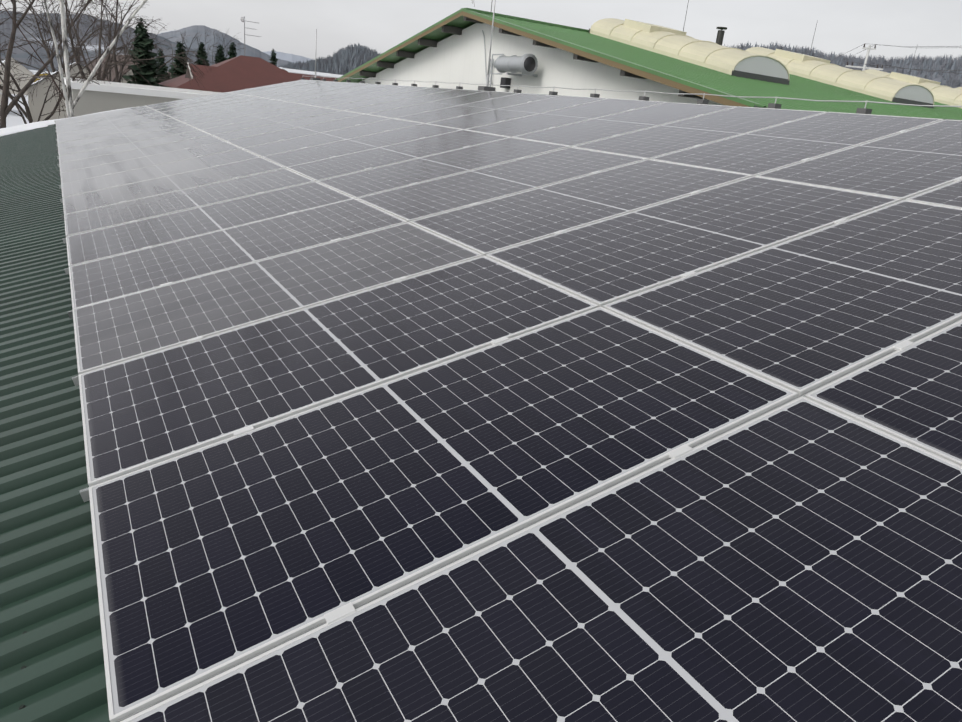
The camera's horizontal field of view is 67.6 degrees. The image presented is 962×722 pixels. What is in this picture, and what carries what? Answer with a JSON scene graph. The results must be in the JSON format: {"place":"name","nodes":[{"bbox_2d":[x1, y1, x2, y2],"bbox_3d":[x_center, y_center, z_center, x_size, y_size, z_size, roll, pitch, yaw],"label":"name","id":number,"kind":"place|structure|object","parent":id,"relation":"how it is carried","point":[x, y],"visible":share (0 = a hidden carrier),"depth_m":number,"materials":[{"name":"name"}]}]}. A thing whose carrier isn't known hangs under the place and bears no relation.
{"place":"outdoors","nodes":[
{"label":"outdoors","id":0,"kind":"place"},
{"bbox_2d":[6,70,52,127],"bbox_3d":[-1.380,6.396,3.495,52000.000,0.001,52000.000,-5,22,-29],"label":"ground","id":1,"kind":"structure","parent":0,"point":[13,119],"depth_m":101.28,"materials":[{"name":"white snow"}]},
{"bbox_2d":[0,0,245,128],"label":"bare trees","id":2,"kind":"object","parent":1,"relation":"on","point":[6,108],"visible":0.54,"depth_m":37.92,"materials":[{"name":"brown plant"}]},
{"bbox_2d":[0,54,282,121],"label":"village houses","id":3,"kind":"structure","parent":1,"relation":"on","point":[40,90],"depth_m":61.55,"materials":[{"name":"beige"}]},
{"bbox_2d":[64,77,220,116],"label":"neighboring building","id":4,"kind":"structure","parent":1,"relation":"on","point":[101,97],"depth_m":26.36,"materials":[{"name":"grey paint"}]},
{"bbox_2d":[123,18,277,87],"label":"spruce trees","id":5,"kind":"object","parent":1,"relation":"on","point":[148,71],"visible":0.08,"depth_m":45.54,"materials":[{"name":"green plant"}]},
{"bbox_2d":[158,16,342,92],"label":"house roof","id":6,"kind":"structure","parent":1,"relation":"on","point":[241,72],"depth_m":44.50,"materials":[{"name":"red tile"}]},
{"bbox_2d":[835,44,961,73],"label":"street utility poles","id":7,"kind":"object","parent":1,"relation":"on","point":[869,48],"visible":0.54,"depth_m":61.91,"materials":[{"name":"grey concrete"}]},
{"bbox_2d":[0,124,109,721],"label":"corrugated roof","id":8,"kind":"structure","parent":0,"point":[52,667],"depth_m":2.69,"materials":[{"name":"green metal"}]},
{"bbox_2d":[0,106,139,135],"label":"roof snow patch","id":9,"kind":"object","parent":8,"relation":"on","point":[19,128],"visible":0.21,"depth_m":17.79,"materials":[{"name":"white snow"}]},
{"bbox_2d":[54,80,961,721],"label":"solar panels","id":10,"kind":"object","parent":8,"relation":"on","point":[416,404],"visible":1,"depth_m":2.49,"materials":[{"name":"glass"}]},
{"bbox_2d":[0,10,215,71],"bbox_3d":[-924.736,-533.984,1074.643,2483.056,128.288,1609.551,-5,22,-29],"label":"mountain terrain","id":11,"kind":"structure","parent":0,"point":[20,55],"depth_m":1109.35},
{"bbox_2d":[158,25,292,66],"bbox_3d":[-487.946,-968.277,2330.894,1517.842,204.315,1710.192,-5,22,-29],"label":"mountain terrain","id":12,"kind":"structure","parent":0,"point":[193,30],"depth_m":2303.10,"materials":[{"name":"grey"}]},
{"bbox_2d":[264,51,312,62],"bbox_3d":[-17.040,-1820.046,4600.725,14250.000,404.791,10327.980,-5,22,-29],"label":"distant mountain","id":13,"kind":"structure","parent":0,"point":[292,58],"depth_m":7651.92,"materials":[{"name":"white snow"}]},
{"bbox_2d":[276,43,379,74],"bbox_3d":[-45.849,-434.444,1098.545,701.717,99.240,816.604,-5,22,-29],"label":"forested hill","id":14,"kind":"structure","parent":0,"point":[342,61],"depth_m":1064.25,"materials":[{"name":"grey"}]},
{"bbox_2d":[0,0,961,60],"label":"sky","id":15,"kind":"structure","parent":0,"point":[285,26],"materials":[{"name":"white"}]},
{"bbox_2d":[359,23,722,104],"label":"hall walls","id":16,"kind":"structure","parent":0,"point":[453,61],"depth_m":17.96,"materials":[{"name":"white paint"}]},
{"bbox_2d":[482,30,537,87],"bbox_3d":[0.453,-7.397,17.815,0.645,1.657,3.124,-5,22,-29],"label":"ventilation duct","id":17,"kind":"object","parent":16,"relation":"attached to","point":[526,64],"visible":0.96,"depth_m":16.98,"materials":[{"name":"silver metal"}]},
{"bbox_2d":[359,16,706,99],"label":"hall purlin ends","id":18,"kind":"object","parent":16,"relation":"attached to","point":[433,43],"visible":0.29,"depth_m":19.77,"materials":[{"name":"brown wood"}]},
{"bbox_2d":[341,12,961,119],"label":"roof","id":19,"kind":"structure","parent":16,"relation":"on","point":[798,87],"depth_m":16.10,"materials":[{"name":"green metal"}]},
{"bbox_2d":[336,8,758,106],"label":"roof fascia","id":20,"kind":"structure","parent":19,"relation":"attached to","point":[653,74],"depth_m":14.79,"materials":[{"name":"green metal"}]},
{"bbox_2d":[491,0,917,73],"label":"hall roof vents","id":21,"kind":"object","parent":19,"relation":"on","point":[720,36],"visible":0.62,"depth_m":22.43,"materials":[{"name":"grey metal"}]},
{"bbox_2d":[588,18,961,107],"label":"barrel skylights","id":22,"kind":"object","parent":19,"relation":"on","point":[768,65],"visible":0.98,"depth_m":19.01,"materials":[{"name":"beige plastic"}]},
{"bbox_2d":[301,0,961,119],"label":"wire","id":23,"kind":"object","parent":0,"point":[864,110],"visible":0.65,"depth_m":9.53,"materials":[{"name":"grey metal"}]},
{"bbox_2d":[724,42,961,87],"bbox_3d":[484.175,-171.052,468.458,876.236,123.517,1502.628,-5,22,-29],"label":"forested hill","id":24,"kind":"structure","parent":0,"point":[953,79],"depth_m":717.82,"materials":[{"name":"grey"}]}
]}

